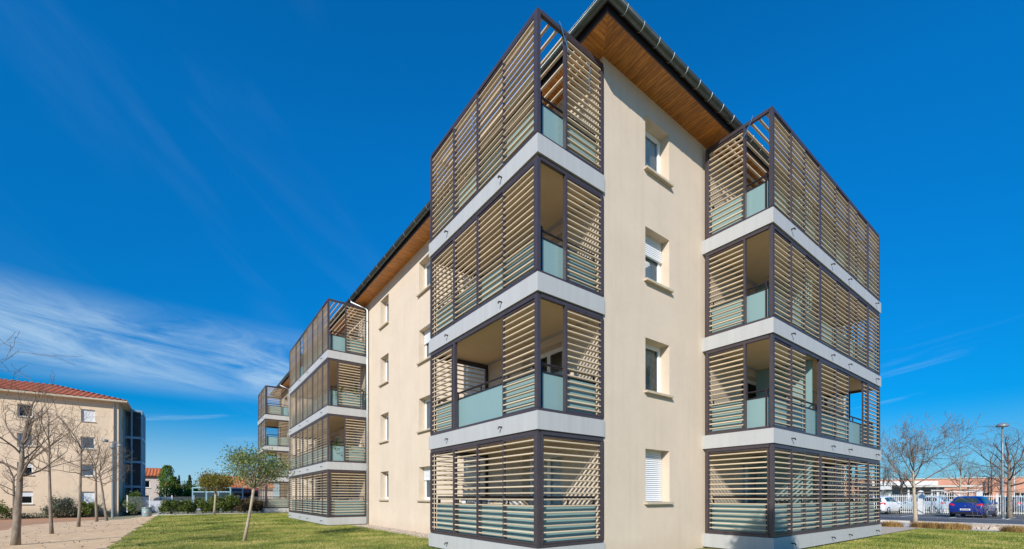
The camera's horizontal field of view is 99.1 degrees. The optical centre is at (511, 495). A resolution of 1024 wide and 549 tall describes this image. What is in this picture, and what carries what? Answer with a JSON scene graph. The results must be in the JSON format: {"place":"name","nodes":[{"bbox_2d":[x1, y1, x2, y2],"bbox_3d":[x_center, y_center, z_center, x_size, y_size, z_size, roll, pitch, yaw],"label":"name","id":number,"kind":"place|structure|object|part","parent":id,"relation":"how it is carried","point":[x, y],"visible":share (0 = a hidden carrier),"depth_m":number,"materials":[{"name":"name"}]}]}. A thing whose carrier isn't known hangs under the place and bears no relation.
{"place":"outdoors","nodes":[
{"label":"outdoors","id":0,"kind":"place"},
{"bbox_2d":[0,517,104,530],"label":"soil bed","id":1,"kind":"object","parent":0,"point":[5,524],"visible":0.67,"depth_m":37.25,"materials":[{"name":"soil"}]},
{"bbox_2d":[0,499,11,518],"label":"shrub","id":2,"kind":"object","parent":1,"relation":"on","point":[4,511],"visible":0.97,"depth_m":39.76,"materials":[{"name":"green plant"}]},
{"bbox_2d":[0,448,36,519],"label":"young bare tree","id":3,"kind":"object","parent":1,"relation":"on","point":[13,482],"visible":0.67,"depth_m":39.15,"materials":[{"name":"brown plant"}]},
{"bbox_2d":[0,511,114,518],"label":"ground cover","id":4,"kind":"object","parent":1,"relation":"on","point":[62,515],"visible":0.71,"depth_m":42.56,"materials":[{"name":"brown plant"}]},
{"bbox_2d":[40,495,77,517],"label":"shrub","id":5,"kind":"object","parent":1,"relation":"on","point":[56,506],"visible":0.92,"depth_m":42.40,"materials":[{"name":"green plant"}]},
{"bbox_2d":[75,498,101,516],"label":"shrub","id":6,"kind":"object","parent":1,"relation":"on","point":[86,507],"visible":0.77,"depth_m":43.66,"materials":[{"name":"green plant"}]},
{"bbox_2d":[0,513,163,548],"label":"path","id":7,"kind":"structure","parent":0,"point":[97,538],"depth_m":17.05,"materials":[{"name":"gravel"}]},
{"bbox_2d":[0,331,76,438],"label":"bare tree","id":8,"kind":"object","parent":7,"relation":"on","point":[20,369],"visible":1,"depth_m":9.50,"materials":[{"name":"brown plant"}]},
{"bbox_2d":[0,371,95,544],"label":"bare tree","id":9,"kind":"object","parent":7,"relation":"on","point":[16,524],"visible":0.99,"depth_m":13.39,"materials":[{"name":"grey plant"}]},
{"bbox_2d":[0,369,129,533],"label":"bare tree","id":10,"kind":"object","parent":7,"relation":"on","point":[51,528],"visible":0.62,"depth_m":17.35,"materials":[{"name":"brown plant"}]},
{"bbox_2d":[34,399,121,526],"bbox_3d":[-21.315,-1.677,21.120,3.634,6.481,3.591,0,0,-37],"label":"bare tree","id":11,"kind":"object","parent":7,"relation":"on","point":[78,524],"visible":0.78,"depth_m":21.35,"materials":[{"name":"brown plant"}]},
{"bbox_2d":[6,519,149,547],"bbox_3d":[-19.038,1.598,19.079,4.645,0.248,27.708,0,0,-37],"label":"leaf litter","id":12,"kind":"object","parent":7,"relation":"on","point":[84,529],"visible":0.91,"depth_m":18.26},
{"bbox_2d":[52,425,133,521],"bbox_3d":[-26.289,-1.482,27.497,3.999,6.353,4.110,0,0,-37],"label":"bare tree","id":13,"kind":"object","parent":7,"relation":"on","point":[96,507],"visible":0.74,"depth_m":27.71,"materials":[{"name":"brown plant"}]},
{"bbox_2d":[71,439,134,520],"bbox_3d":[-29.238,-1.322,31.108,3.260,6.348,4.247,0,0,-20],"label":"bare tree","id":14,"kind":"object","parent":7,"relation":"on","point":[104,504],"visible":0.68,"depth_m":31.28,"materials":[{"name":"brown plant"}]},
{"bbox_2d":[142,507,151,516],"bbox_3d":[-29.214,1.323,34.929,0.660,0.750,0.660,0,0,-37],"label":"litter bin","id":15,"kind":"object","parent":7,"relation":"on","point":[146,511],"visible":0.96,"depth_m":34.70,"materials":[{"name":"metal"}]},
{"bbox_2d":[332,498,358,499],"bbox_3d":[-8.825,0.634,22.950,1.420,0.970,0.594,0,0,-37],"label":"drying rack","id":16,"kind":"object","parent":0,"point":[345,498],"visible":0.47,"depth_m":22.81,"materials":[{"name":"white plastic"}]},
{"bbox_2d":[461,500,502,503],"bbox_3d":[-0.838,0.607,12.262,0.594,0.970,1.420,0,0,-37],"label":"drying rack","id":17,"kind":"object","parent":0,"point":[483,501],"visible":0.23,"depth_m":12.10,"materials":[{"name":"white plastic"}]},
{"bbox_2d":[0,0,1023,495],"label":"sky","id":18,"kind":"structure","parent":0,"point":[185,185],"materials":[{"name":"blue"}]},
{"bbox_2d":[509,501,520,504],"bbox_3d":[0.185,0.620,11.407,0.468,0.931,0.474,0,0,-37],"label":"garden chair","id":19,"kind":"object","parent":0,"point":[514,502],"visible":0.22,"depth_m":11.59,"materials":[{"name":"white plastic"}]},
{"bbox_2d":[98,497,1023,519],"bbox_3d":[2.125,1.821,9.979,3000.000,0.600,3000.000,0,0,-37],"label":"ground","id":20,"kind":"structure","parent":0,"point":[234,511],"depth_m":40.93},
{"bbox_2d":[0,379,145,518],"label":"neighbour building","id":21,"kind":"structure","parent":20,"relation":"on","point":[125,419],"depth_m":44.24,"materials":[{"name":"beige paint"}]},
{"bbox_2d":[16,433,32,446],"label":"window","id":22,"kind":"structure","parent":21,"relation":"in","point":[20,434],"depth_m":42.08,"materials":[{"name":"glass"}]},
{"bbox_2d":[18,404,32,417],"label":"window","id":23,"kind":"structure","parent":21,"relation":"in","point":[19,404],"depth_m":41.94,"materials":[{"name":"white plastic"}]},
{"bbox_2d":[22,491,33,504],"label":"window","id":24,"kind":"structure","parent":21,"relation":"in","point":[25,493],"depth_m":42.25,"materials":[{"name":"white plastic"}]},
{"bbox_2d":[81,492,94,502],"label":"window","id":25,"kind":"structure","parent":21,"relation":"in","point":[90,496],"depth_m":44.78,"materials":[{"name":"white plastic"}]},
{"bbox_2d":[80,409,95,422],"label":"window","id":26,"kind":"structure","parent":21,"relation":"in","point":[88,419],"depth_m":44.79,"materials":[{"name":"white plastic"}]},
{"bbox_2d":[82,464,94,476],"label":"window","id":27,"kind":"structure","parent":21,"relation":"in","point":[86,474],"depth_m":44.78,"materials":[{"name":"glass"}]},
{"bbox_2d":[81,437,95,449],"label":"window","id":28,"kind":"structure","parent":21,"relation":"in","point":[82,438],"depth_m":44.83,"materials":[{"name":"glass"}]},
{"bbox_2d":[102,439,122,517],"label":"floodlight pole","id":29,"kind":"object","parent":20,"relation":"on","point":[112,488],"visible":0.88,"depth_m":42.00,"materials":[{"name":"metal"}]},
{"bbox_2d":[120,490,146,513],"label":"shrub","id":30,"kind":"object","parent":20,"relation":"on","point":[135,500],"visible":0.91,"depth_m":46.66,"materials":[{"name":"green plant"}]},
{"bbox_2d":[121,501,162,511],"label":"boundary wall","id":31,"kind":"structure","parent":20,"relation":"on","point":[153,504],"depth_m":47.95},
{"bbox_2d":[145,468,161,500],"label":"village house","id":32,"kind":"structure","parent":20,"relation":"on","point":[152,482],"depth_m":71.74,"materials":[{"name":"grey"}]},
{"bbox_2d":[153,497,170,500],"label":"parked car","id":33,"kind":"object","parent":20,"relation":"on","point":[160,498],"visible":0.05,"depth_m":51.23,"materials":[{"name":"grey paint"}]},
{"bbox_2d":[154,465,177,497],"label":"cypress tree","id":34,"kind":"object","parent":20,"relation":"on","point":[164,472],"visible":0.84,"depth_m":66.03,"materials":[{"name":"green plant"}]},
{"bbox_2d":[157,497,182,513],"bbox_3d":[-28.531,0.868,36.564,1.930,1.456,1.504,0,0,-37],"label":"hedge bush","id":35,"kind":"object","parent":20,"relation":"on","point":[170,506],"visible":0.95,"depth_m":36.30,"materials":[{"name":"green plant"}]},
{"bbox_2d":[167,476,178,499],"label":"cypress tree","id":36,"kind":"object","parent":20,"relation":"on","point":[176,482],"visible":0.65,"depth_m":66.67,"materials":[{"name":"green plant"}]},
{"bbox_2d":[169,480,190,499],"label":"garden tree","id":37,"kind":"object","parent":20,"relation":"on","point":[182,494],"visible":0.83,"depth_m":66.98,"materials":[{"name":"green plant"}]},
{"bbox_2d":[177,498,198,513],"bbox_3d":[-27.417,0.905,36.944,1.501,1.423,1.744,0,0,-2],"label":"hedge bush","id":38,"kind":"object","parent":20,"relation":"on","point":[189,505],"visible":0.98,"depth_m":36.68,"materials":[{"name":"green plant"}]},
{"bbox_2d":[185,475,192,500],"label":"conifer tree","id":39,"kind":"object","parent":20,"relation":"on","point":[189,482],"visible":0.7,"depth_m":67.98,"materials":[{"name":"green plant"}]},
{"bbox_2d":[183,481,200,499],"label":"garden tree","id":40,"kind":"object","parent":20,"relation":"on","point":[190,490],"visible":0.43,"depth_m":67.90,"materials":[{"name":"green plant"}]},
{"bbox_2d":[127,495,278,511],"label":"fence","id":41,"kind":"object","parent":20,"relation":"on","point":[146,505],"visible":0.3,"depth_m":46.20,"materials":[{"name":"metal"}]},
{"bbox_2d":[194,497,212,513],"bbox_3d":[-26.648,0.822,37.669,1.858,1.553,1.426,0,0,-37],"label":"hedge bush","id":42,"kind":"object","parent":20,"relation":"on","point":[203,505],"visible":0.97,"depth_m":37.47,"materials":[{"name":"green plant"}]},
{"bbox_2d":[196,468,220,490],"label":"garden tree","id":43,"kind":"object","parent":20,"relation":"on","point":[203,479],"visible":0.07,"depth_m":69.03,"materials":[{"name":"green plant"}]},
{"bbox_2d":[153,512,263,515],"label":"kerb","id":44,"kind":"structure","parent":20,"relation":"on","point":[197,514],"depth_m":36.72,"materials":[{"name":"concrete"}]},
{"bbox_2d":[207,495,226,512],"bbox_3d":[-25.696,0.755,38.076,1.634,1.691,1.469,0,0,-14],"label":"hedge bush","id":45,"kind":"object","parent":20,"relation":"on","point":[219,503],"visible":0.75,"depth_m":37.76,"materials":[{"name":"green plant"}]},
{"bbox_2d":[192,487,242,508],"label":"glazed shelter","id":46,"kind":"object","parent":20,"relation":"on","point":[201,495],"visible":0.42,"depth_m":44.00,"materials":[{"name":"blue metal"}]},
{"bbox_2d":[221,492,242,512],"bbox_3d":[-24.992,0.661,38.751,1.906,1.897,1.583,0,0,-37],"label":"hedge bush","id":47,"kind":"object","parent":20,"relation":"on","point":[230,499],"visible":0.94,"depth_m":38.47,"materials":[{"name":"green plant"}]},
{"bbox_2d":[207,475,274,497],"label":"bungalow","id":48,"kind":"object","parent":20,"relation":"on","point":[268,492],"visible":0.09,"depth_m":76.93,"materials":[{"name":"orange"}]},
{"bbox_2d":[226,489,259,500],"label":"awning","id":49,"kind":"object","parent":20,"relation":"on","point":[247,493],"visible":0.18,"depth_m":69.60,"materials":[{"name":"blue"}]},
{"bbox_2d":[233,496,254,512],"bbox_3d":[-23.855,0.833,39.164,1.919,1.542,1.560,0,0,-37],"label":"hedge bush","id":50,"kind":"object","parent":20,"relation":"on","point":[243,506],"visible":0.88,"depth_m":38.83,"materials":[{"name":"green plant"}]},
{"bbox_2d":[246,498,264,512],"bbox_3d":[-23.500,0.856,40.024,1.866,1.511,1.768,0,0,-37],"label":"hedge bush","id":51,"kind":"object","parent":20,"relation":"on","point":[258,505],"visible":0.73,"depth_m":39.80,"materials":[{"name":"green plant"}]},
{"bbox_2d":[258,0,881,548],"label":"apartment building","id":52,"kind":"structure","parent":20,"relation":"on","point":[618,286],"depth_m":11.74,"materials":[{"name":"beige paint"}]},
{"bbox_2d":[335,479,338,495],"bbox_3d":[-11.162,-0.012,28.268,0.101,2.160,2.000,0,0,-37],"label":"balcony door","id":53,"kind":"structure","parent":52,"relation":"in","point":[336,494],"depth_m":28.93,"materials":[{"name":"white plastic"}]},
{"bbox_2d":[353,476,358,499],"bbox_3d":[-8.796,-0.021,25.106,0.101,2.160,1.900,0,0,-37],"label":"balcony door","id":54,"kind":"structure","parent":52,"relation":"in","point":[357,477],"depth_m":25.58,"materials":[{"name":"glass"}]},
{"bbox_2d":[353,429,358,445],"bbox_3d":[-8.796,-2.821,25.113,0.101,2.160,1.900,0,0,-37],"label":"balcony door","id":55,"kind":"structure","parent":52,"relation":"in","point":[357,430],"depth_m":25.59,"materials":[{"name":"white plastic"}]},
{"bbox_2d":[378,472,388,500],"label":"window","id":56,"kind":"structure","parent":52,"relation":"in","point":[386,472],"depth_m":21.55,"materials":[{"name":"white plastic"}]},
{"bbox_2d":[378,415,388,443],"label":"window","id":57,"kind":"structure","parent":52,"relation":"in","point":[387,417],"depth_m":21.55,"materials":[{"name":"white plastic"}]},
{"bbox_2d":[378,358,388,386],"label":"window","id":58,"kind":"structure","parent":52,"relation":"in","point":[387,360],"depth_m":21.56,"materials":[{"name":"white plastic"}]},
{"bbox_2d":[378,301,388,329],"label":"window","id":59,"kind":"structure","parent":52,"relation":"in","point":[387,311],"depth_m":21.57,"materials":[{"name":"white plastic"}]},
{"bbox_2d":[416,467,429,501],"bbox_3d":[-3.364,-0.460,17.543,0.464,1.400,1.300,0,0,-37],"label":"window","id":60,"kind":"structure","parent":52,"relation":"in","point":[427,469],"depth_m":17.96,"materials":[{"name":"white plastic"}]},
{"bbox_2d":[416,398,429,432],"bbox_3d":[-3.364,-3.260,17.550,0.464,1.400,1.300,0,0,-37],"label":"window","id":61,"kind":"structure","parent":52,"relation":"in","point":[427,402],"depth_m":18.03,"materials":[{"name":"white plastic"}]},
{"bbox_2d":[416,261,429,296],"bbox_3d":[-3.364,-8.860,17.565,0.464,1.400,1.300,0,0,-37],"label":"window","id":62,"kind":"structure","parent":52,"relation":"in","point":[427,267],"depth_m":18.00,"materials":[{"name":"white plastic"}]},
{"bbox_2d":[416,329,430,364],"bbox_3d":[-3.364,-6.060,17.557,0.464,1.400,1.300,0,0,-37],"label":"window","id":63,"kind":"structure","parent":52,"relation":"in","point":[427,333],"depth_m":17.90,"materials":[{"name":"white plastic"}]},
{"bbox_2d":[530,452,561,504],"bbox_3d":[1.037,-0.054,11.962,0.101,2.160,1.630,0,0,-37],"label":"balcony door","id":64,"kind":"structure","parent":52,"relation":"in","point":[553,457],"depth_m":11.94,"materials":[{"name":"glass"}]},
{"bbox_2d":[530,347,561,374],"bbox_3d":[1.037,-2.854,11.969,0.101,2.160,1.630,0,0,-37],"label":"balcony door","id":65,"kind":"structure","parent":52,"relation":"in","point":[555,351],"depth_m":11.91,"materials":[{"name":"white plastic"}]},
{"bbox_2d":[644,450,673,503],"bbox_3d":[3.694,-0.476,11.368,1.150,1.400,0.435,0,0,-37],"label":"window","id":66,"kind":"structure","parent":52,"relation":"in","point":[652,458],"depth_m":11.52,"materials":[{"name":"white plastic"}]},
{"bbox_2d":[644,343,673,398],"bbox_3d":[3.686,-3.275,11.387,1.150,1.400,0.464,0,0,-37],"label":"window","id":67,"kind":"structure","parent":52,"relation":"in","point":[652,354],"depth_m":11.67,"materials":[{"name":"white plastic"}]},
{"bbox_2d":[644,235,673,293],"bbox_3d":[3.686,-6.075,11.394,1.150,1.400,0.464,0,0,-37],"label":"window","id":68,"kind":"structure","parent":52,"relation":"in","point":[652,247],"depth_m":11.59,"materials":[{"name":"white plastic"}]},
{"bbox_2d":[644,130,673,188],"bbox_3d":[3.686,-8.875,11.401,1.150,1.400,0.464,0,0,-37],"label":"window","id":69,"kind":"structure","parent":52,"relation":"in","point":[652,145],"depth_m":11.63,"materials":[{"name":"white plastic"}]},
{"bbox_2d":[742,462,756,502],"bbox_3d":[7.873,-0.047,14.738,1.800,2.160,0.101,0,0,-37],"label":"balcony door","id":70,"kind":"structure","parent":52,"relation":"in","point":[743,465],"depth_m":14.96,"materials":[{"name":"glass"}]},
{"bbox_2d":[742,378,756,398],"bbox_3d":[7.873,-2.847,14.745,1.800,2.160,0.101,0,0,-37],"label":"balcony door","id":71,"kind":"structure","parent":52,"relation":"in","point":[748,381],"depth_m":14.98,"materials":[{"name":"white plastic"}]},
{"bbox_2d":[862,458,904,495],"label":"bare tree","id":72,"kind":"object","parent":20,"relation":"on","point":[885,477],"visible":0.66,"depth_m":47.82,"materials":[{"name":"brown plant"}]},
{"bbox_2d":[880,483,891,495],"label":"road sign","id":73,"kind":"object","parent":20,"relation":"on","point":[882,487],"visible":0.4,"depth_m":46.51,"materials":[{"name":"metal"}]},
{"bbox_2d":[884,458,939,501],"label":"bare tree","id":74,"kind":"object","parent":20,"relation":"on","point":[901,483],"visible":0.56,"depth_m":47.86,"materials":[{"name":"brown plant"}]},
{"bbox_2d":[853,481,981,501],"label":"entrance pavilion","id":75,"kind":"structure","parent":20,"relation":"on","point":[934,485],"depth_m":55.78,"materials":[{"name":"white paint"}]},
{"bbox_2d":[918,490,923,513],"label":"gate pillar","id":76,"kind":"structure","parent":20,"relation":"on","point":[920,503],"depth_m":36.86,"materials":[{"name":"white paint"}]},
{"bbox_2d":[901,497,950,512],"bbox_3d":[38.306,0.821,40.910,2.100,1.518,4.216,0,0,-22],"label":"parked car","id":77,"kind":"object","parent":20,"relation":"on","point":[937,502],"visible":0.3,"depth_m":39.55,"materials":[{"name":"white paint"}]},
{"bbox_2d":[845,493,1022,514],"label":"white fence","id":78,"kind":"object","parent":20,"relation":"on","point":[997,496],"visible":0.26,"depth_m":36.40,"materials":[{"name":"metal"}]},
{"bbox_2d":[845,476,1023,500],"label":"terracotta building","id":79,"kind":"structure","parent":20,"relation":"on","point":[942,481],"depth_m":59.16,"materials":[{"name":"concrete"}]},
{"bbox_2d":[853,463,1023,478],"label":"wood","id":80,"kind":"object","parent":20,"relation":"on","point":[952,475],"visible":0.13,"depth_m":89.20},
{"bbox_2d":[880,520,1022,524],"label":"kerb","id":81,"kind":"structure","parent":20,"relation":"on","point":[938,522],"depth_m":24.36,"materials":[{"name":"concrete"}]},
{"bbox_2d":[929,450,1004,494],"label":"bare tree","id":82,"kind":"object","parent":20,"relation":"on","point":[960,482],"visible":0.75,"depth_m":44.66,"materials":[{"name":"brown plant"}]},
{"bbox_2d":[951,464,992,495],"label":"bare tree","id":83,"kind":"object","parent":20,"relation":"on","point":[968,483],"visible":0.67,"depth_m":55.51,"materials":[{"name":"brown plant"}]},
{"bbox_2d":[976,490,982,495],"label":"gate pillar","id":84,"kind":"structure","parent":20,"relation":"on","point":[979,493],"depth_m":35.21,"materials":[{"name":"white paint"}]},
{"bbox_2d":[931,489,977,511],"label":"sliding gate","id":85,"kind":"structure","parent":84,"relation":"attached to","point":[939,509],"depth_m":36.62,"materials":[{"name":"metal"}]},
{"bbox_2d":[971,437,1021,500],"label":"bare tree","id":86,"kind":"object","parent":20,"relation":"on","point":[992,457],"visible":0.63,"depth_m":57.89,"materials":[{"name":"brown plant"}]},
{"bbox_2d":[985,462,1021,495],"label":"bare tree","id":87,"kind":"object","parent":20,"relation":"on","point":[1000,480],"visible":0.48,"depth_m":56.03,"materials":[{"name":"brown plant"}]},
{"bbox_2d":[992,497,1023,512],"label":"parked car","id":88,"kind":"object","parent":20,"relation":"on","point":[1016,502],"visible":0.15,"depth_m":38.10,"materials":[{"name":"grey paint"}]},
{"bbox_2d":[107,513,1023,548],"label":"lawn","id":89,"kind":"structure","parent":0,"point":[259,547],"depth_m":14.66,"materials":[{"name":"plant"}]},
{"bbox_2d":[192,469,242,514],"bbox_3d":[-23.469,-0.254,35.198,3.135,3.715,3.550,0,0,32],"label":"young leafy tree","id":90,"kind":"object","parent":89,"relation":"on","point":[206,483],"visible":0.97,"depth_m":34.59,"materials":[{"name":"green plant"}]},
{"bbox_2d":[214,441,305,540],"bbox_3d":[-8.337,-0.111,14.497,2.603,3.330,2.821,0,0,-37],"label":"young leafy tree","id":91,"kind":"object","parent":89,"relation":"on","point":[255,482],"visible":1,"depth_m":14.25,"materials":[{"name":"green plant"}]},
{"bbox_2d":[352,524,428,538],"bbox_3d":[-4.615,1.510,18.144,1.114,0.001,11.250,0,0,-37],"label":"gravel strip","id":92,"kind":"object","parent":89,"relation":"on","point":[398,531],"visible":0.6,"depth_m":18.28,"materials":[{"name":"gravel"}]},
{"bbox_2d":[357,525,425,536],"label":"gravel stones","id":93,"kind":"object","parent":92,"relation":"on","point":[410,532],"visible":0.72,"depth_m":18.45,"materials":[{"name":"gravel"}]},
{"bbox_2d":[880,526,915,534],"bbox_3d":[14.274,1.519,21.703,6.300,0.001,7.780,0,0,-37],"label":"gravel bed","id":94,"kind":"object","parent":89,"relation":"on","point":[886,530],"visible":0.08,"depth_m":19.39,"materials":[{"name":"gravel"}]},
{"bbox_2d":[880,520,904,526],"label":"grass clump","id":95,"kind":"object","parent":94,"relation":"on","point":[890,524],"visible":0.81,"depth_m":21.11,"materials":[{"name":"plant"}]},
{"bbox_2d":[843,491,864,518],"bbox_3d":[12.320,0.468,15.790,0.778,1.256,0.814,0,0,45],"label":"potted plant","id":96,"kind":"object","parent":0,"point":[858,503],"visible":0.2,"depth_m":15.62,"materials":[{"name":"green plant"}]},
{"bbox_2d":[876,521,1000,531],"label":"footpath","id":97,"kind":"structure","parent":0,"point":[906,525],"depth_m":19.60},
{"bbox_2d":[908,520,930,527],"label":"grass clump","id":98,"kind":"object","parent":97,"relation":"on","point":[916,525],"visible":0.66,"depth_m":20.74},
{"bbox_2d":[922,521,944,528],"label":"grass clump","id":99,"kind":"object","parent":97,"relation":"on","point":[931,525],"visible":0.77,"depth_m":20.20,"materials":[{"name":"plant"}]},
{"bbox_2d":[854,411,1023,522],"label":"bare tree","id":100,"kind":"object","parent":97,"relation":"on","point":[912,459],"visible":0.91,"depth_m":23.87,"materials":[{"name":"brown plant"}]},
{"bbox_2d":[935,522,959,529],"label":"grass clump","id":101,"kind":"object","parent":97,"relation":"on","point":[947,525],"visible":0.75,"depth_m":19.70,"materials":[{"name":"plant"}]},
{"bbox_2d":[952,522,973,529],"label":"grass clump","id":102,"kind":"object","parent":97,"relation":"on","point":[964,527],"visible":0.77,"depth_m":19.39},
{"bbox_2d":[964,523,1021,529],"bbox_3d":[22.725,1.467,20.058,2.833,0.235,3.020,0,0,-37],"label":"rubble","id":103,"kind":"object","parent":97,"relation":"on","point":[986,526],"visible":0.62,"depth_m":20.15,"materials":[{"name":"stone"}]},
{"bbox_2d":[999,525,1023,532],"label":"grass clump","id":104,"kind":"object","parent":97,"relation":"on","point":[1017,529],"visible":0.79,"depth_m":17.98,"materials":[{"name":"plant"}]},
{"bbox_2d":[874,514,1023,524],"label":"road","id":105,"kind":"structure","parent":0,"point":[971,519],"depth_m":29.51,"materials":[{"name":"asphalt"}]},
{"bbox_2d":[864,496,901,513],"bbox_3d":[32.022,0.813,37.781,4.116,1.518,2.100,0,0,-31],"label":"parked car","id":106,"kind":"object","parent":105,"relation":"on","point":[888,504],"visible":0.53,"depth_m":36.63,"materials":[{"name":"white paint"}]},
{"bbox_2d":[894,515,1015,519],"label":"road markings","id":107,"kind":"object","parent":105,"relation":"on","point":[954,517],"visible":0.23,"depth_m":30.81,"materials":[{"name":"paint"}]},
{"bbox_2d":[948,496,997,517],"bbox_3d":[33.836,0.798,32.019,4.416,1.518,2.180,0,0,-33],"label":"parked car","id":108,"kind":"object","parent":105,"relation":"on","point":[960,507],"visible":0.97,"depth_m":30.97,"materials":[{"name":"blue paint"}]},
{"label":"rear window","id":109,"kind":"part","parent":108,"relation":"part of","materials":[{"name":"teal glass"}]},
{"bbox_2d":[952,422,1023,518],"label":"bare tree","id":110,"kind":"object","parent":105,"relation":"on","point":[1009,497],"visible":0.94,"depth_m":29.44,"materials":[{"name":"brown plant"}]},
{"bbox_2d":[995,423,1009,518],"bbox_3d":[32.150,-1.592,28.615,0.640,6.340,0.640,0,0,-37],"label":"street lamp","id":111,"kind":"object","parent":105,"relation":"on","point":[999,425],"visible":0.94,"depth_m":28.57,"materials":[{"name":"grey metal"}]}
]}

